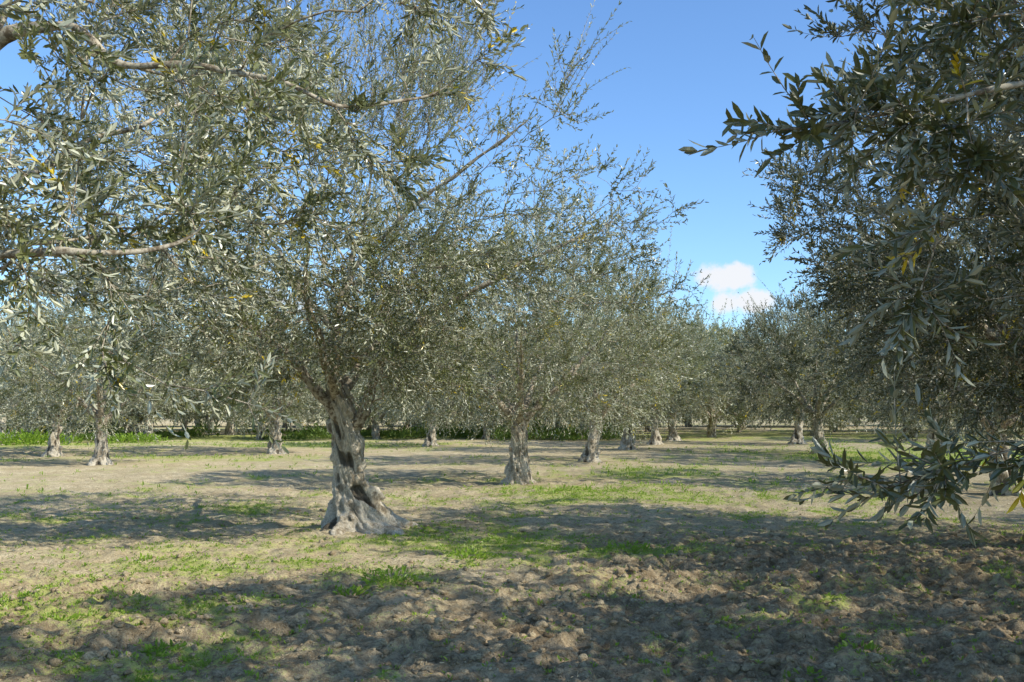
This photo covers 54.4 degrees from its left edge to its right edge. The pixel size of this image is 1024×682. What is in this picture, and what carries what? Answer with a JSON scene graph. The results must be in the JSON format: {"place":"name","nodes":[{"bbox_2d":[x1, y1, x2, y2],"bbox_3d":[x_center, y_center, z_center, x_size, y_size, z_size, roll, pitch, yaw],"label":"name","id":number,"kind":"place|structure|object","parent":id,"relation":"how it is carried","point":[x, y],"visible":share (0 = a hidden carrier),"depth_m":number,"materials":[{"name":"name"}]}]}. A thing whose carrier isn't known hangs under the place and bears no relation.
{"place":"outdoors","nodes":[
{"label":"outdoors","id":0,"kind":"place"},
{"bbox_2d":[0,415,1023,681],"bbox_3d":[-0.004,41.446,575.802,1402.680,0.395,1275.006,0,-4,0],"label":"ground","id":1,"kind":"structure","parent":0,"point":[384,467],"depth_m":10.31,"materials":[{"name":"soil"}]},
{"bbox_2d":[0,427,83,444],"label":"weed plant","id":2,"kind":"object","parent":1,"relation":"on","point":[33,439],"visible":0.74,"depth_m":45.19,"materials":[{"name":"green plant"}]},
{"bbox_2d":[0,312,92,444],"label":"olive tree","id":3,"kind":"object","parent":1,"relation":"on","point":[6,412],"visible":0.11,"depth_m":46.76,"materials":[{"name":"green plant"}]},
{"bbox_2d":[42,609,87,620],"bbox_3d":[-3.298,2.030,7.282,0.435,0.102,0.388,3,-5,-37],"label":"weed plant","id":4,"kind":"object","parent":1,"relation":"on","point":[75,615],"visible":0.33,"depth_m":7.28,"materials":[{"name":"green plant"}]},
{"bbox_2d":[0,302,155,456],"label":"olive tree","id":5,"kind":"object","parent":1,"relation":"on","point":[54,448],"visible":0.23,"depth_m":35.35,"materials":[{"name":"green plant"}]},
{"bbox_2d":[0,254,220,465],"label":"olive tree","id":6,"kind":"object","parent":1,"relation":"on","point":[102,420],"visible":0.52,"depth_m":27.79,"materials":[{"name":"green plant"}]},
{"bbox_2d":[107,431,170,442],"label":"weed plant","id":7,"kind":"object","parent":1,"relation":"on","point":[130,436],"visible":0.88,"depth_m":48.66,"materials":[{"name":"green plant"}]},
{"bbox_2d":[119,552,164,564],"bbox_3d":[-3.920,2.272,10.452,0.440,0.117,0.406,0,-4,0],"label":"weed plant","id":8,"kind":"object","parent":1,"relation":"on","point":[146,558],"visible":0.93,"depth_m":10.48,"materials":[{"name":"green plant"}]},
{"bbox_2d":[77,320,236,440],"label":"olive tree","id":9,"kind":"object","parent":1,"relation":"on","point":[147,422],"visible":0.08,"depth_m":53.48,"materials":[{"name":"green plant"}]},
{"bbox_2d":[133,638,185,656],"bbox_3d":[-2.311,1.994,6.473,0.299,0.088,0.359,-2,-4,25],"label":"weed plant","id":10,"kind":"object","parent":1,"relation":"on","point":[150,646],"visible":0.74,"depth_m":6.46,"materials":[{"name":"green plant"}]},
{"bbox_2d":[160,291,367,453],"bbox_3d":[-8.719,0.981,36.536,7.648,6.552,8.138,-1,-4,14],"label":"olive tree","id":11,"kind":"object","parent":1,"relation":"on","point":[274,427],"visible":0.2,"depth_m":36.01,"materials":[{"name":"green plant"}]},
{"bbox_2d":[0,0,528,453],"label":"olive tree","id":12,"kind":"object","parent":1,"relation":"on","point":[23,227],"visible":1,"depth_m":5.32,"materials":[{"name":"green plant"}]},
{"bbox_2d":[6,417,622,441],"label":"undergrowth","id":13,"kind":"object","parent":1,"relation":"on","point":[404,432],"visible":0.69,"depth_m":53.67,"materials":[{"name":"green plant"}]},
{"bbox_2d":[329,583,368,595],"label":"weed plant","id":14,"kind":"object","parent":1,"relation":"on","point":[353,587],"visible":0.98,"depth_m":8.25,"materials":[{"name":"green plant"}]},
{"bbox_2d":[31,0,709,535],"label":"olive tree","id":15,"kind":"object","parent":1,"relation":"on","point":[397,346],"visible":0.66,"depth_m":12.08,"materials":[{"name":"green plant"}]},
{"bbox_2d":[358,564,420,586],"bbox_3d":[-1.042,2.001,8.529,0.559,0.192,0.512,0,-4,0],"label":"weed plant","id":16,"kind":"object","parent":1,"relation":"on","point":[378,571],"visible":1,"depth_m":8.51,"materials":[{"name":"green plant"}]},
{"bbox_2d":[346,321,512,446],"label":"olive tree","id":17,"kind":"object","parent":1,"relation":"on","point":[429,441],"visible":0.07,"depth_m":43.61,"materials":[{"name":"green plant"}]},
{"bbox_2d":[445,546,491,560],"bbox_3d":[-0.454,2.188,10.264,0.489,0.138,0.466,-2,-5,29],"label":"weed plant","id":18,"kind":"object","parent":1,"relation":"on","point":[463,553],"visible":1,"depth_m":10.24,"materials":[{"name":"green plant"}]},
{"bbox_2d":[0,504,1023,681],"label":"soil clods","id":19,"kind":"object","parent":1,"relation":"on","point":[770,664],"visible":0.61,"depth_m":7.34,"materials":[{"name":"brown soil"}]},
{"bbox_2d":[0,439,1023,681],"bbox_3d":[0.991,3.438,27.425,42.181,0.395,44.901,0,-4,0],"label":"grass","id":20,"kind":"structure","parent":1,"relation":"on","point":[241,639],"depth_m":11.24,"materials":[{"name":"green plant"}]},
{"bbox_2d":[1,299,1022,439],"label":"distant olive grove","id":21,"kind":"object","parent":1,"relation":"on","point":[376,417],"visible":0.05,"depth_m":57.38,"materials":[{"name":"green plant"}]},
{"bbox_2d":[341,180,709,484],"bbox_3d":[-0.041,0.047,21.435,7.798,6.270,7.604,1,-4,-19],"label":"olive tree","id":22,"kind":"object","parent":1,"relation":"on","point":[519,414],"visible":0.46,"depth_m":20.58,"materials":[{"name":"green plant"}]},
{"bbox_2d":[470,243,711,462],"bbox_3d":[2.456,0.525,30.093,7.648,6.552,8.138,2,-4,-23],"label":"olive tree","id":23,"kind":"object","parent":1,"relation":"on","point":[590,453],"visible":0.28,"depth_m":29.12,"materials":[{"name":"green plant"}]},
{"bbox_2d":[524,294,729,449],"bbox_3d":[4.274,1.204,38.170,7.835,6.164,7.872,2,-5,-30],"label":"olive tree","id":24,"kind":"object","parent":1,"relation":"on","point":[627,444],"visible":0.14,"depth_m":37.09,"materials":[{"name":"green plant"}]},
{"bbox_2d":[606,540,649,551],"bbox_3d":[1.295,2.281,11.058,0.501,0.132,0.574,0,-4,0],"label":"weed plant","id":25,"kind":"object","parent":1,"relation":"on","point":[627,544],"visible":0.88,"depth_m":11.05,"materials":[{"name":"green plant"}]},
{"bbox_2d":[597,301,727,444],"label":"olive tree","id":26,"kind":"object","parent":1,"relation":"on","point":[655,438],"visible":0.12,"depth_m":45.46,"materials":[{"name":"green plant"}]},
{"bbox_2d":[618,320,749,440],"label":"olive tree","id":27,"kind":"object","parent":1,"relation":"on","point":[672,435],"visible":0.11,"depth_m":53.49,"materials":[{"name":"green plant"}]},
{"bbox_2d":[705,298,888,444],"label":"olive tree","id":28,"kind":"object","parent":1,"relation":"on","point":[797,436],"visible":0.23,"depth_m":46.64,"materials":[{"name":"green plant"}]},
{"bbox_2d":[782,665,823,681],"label":"weed plant","id":29,"kind":"object","parent":1,"relation":"on","point":[810,669],"visible":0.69,"depth_m":5.86,"materials":[{"name":"green plant"}]},
{"bbox_2d":[711,267,910,453],"bbox_3d":[11.116,0.678,36.728,7.327,7.205,7.792,-2,-4,25],"label":"olive tree","id":30,"kind":"object","parent":1,"relation":"on","point":[817,415],"visible":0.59,"depth_m":36.06,"materials":[{"name":"green plant"}]},
{"bbox_2d":[806,436,858,453],"bbox_3d":[11.505,3.751,35.821,1.869,0.625,1.883,0,-4,0],"label":"weed plant","id":31,"kind":"object","parent":1,"relation":"on","point":[833,446],"visible":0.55,"depth_m":35.78,"materials":[{"name":"green plant"}]},
{"bbox_2d":[678,0,1023,547],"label":"olive tree","id":32,"kind":"object","parent":1,"relation":"on","point":[978,157],"visible":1,"depth_m":3.08,"materials":[{"name":"green plant"}]},
{"bbox_2d":[834,638,881,654],"bbox_3d":[2.283,2.018,6.572,0.334,0.105,0.301,0,-4,0],"label":"weed plant","id":33,"kind":"object","parent":1,"relation":"on","point":[871,645],"visible":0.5,"depth_m":6.58,"materials":[{"name":"green plant"}]},
{"bbox_2d":[742,0,1023,451],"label":"olive tree","id":34,"kind":"object","parent":1,"relation":"on","point":[1001,392],"visible":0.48,"depth_m":10.79,"materials":[{"name":"green plant"}]},
{"bbox_2d":[794,227,1022,459],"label":"olive tree","id":35,"kind":"object","parent":1,"relation":"on","point":[930,434],"visible":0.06,"depth_m":30.14,"materials":[{"name":"green plant"}]},
{"bbox_2d":[803,192,1023,495],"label":"olive tree","id":36,"kind":"object","parent":1,"relation":"on","point":[1002,432],"visible":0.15,"depth_m":20.16,"materials":[{"name":"green plant"}]},
{"bbox_2d":[0,473,1023,681],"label":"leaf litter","id":37,"kind":"object","parent":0,"point":[477,572],"visible":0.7,"depth_m":10.34,"materials":[{"name":"brown plant"}]},
{"bbox_2d":[0,0,1023,345],"label":"sky","id":38,"kind":"structure","parent":0,"point":[687,61],"materials":[{"name":"blue"}]}
]}

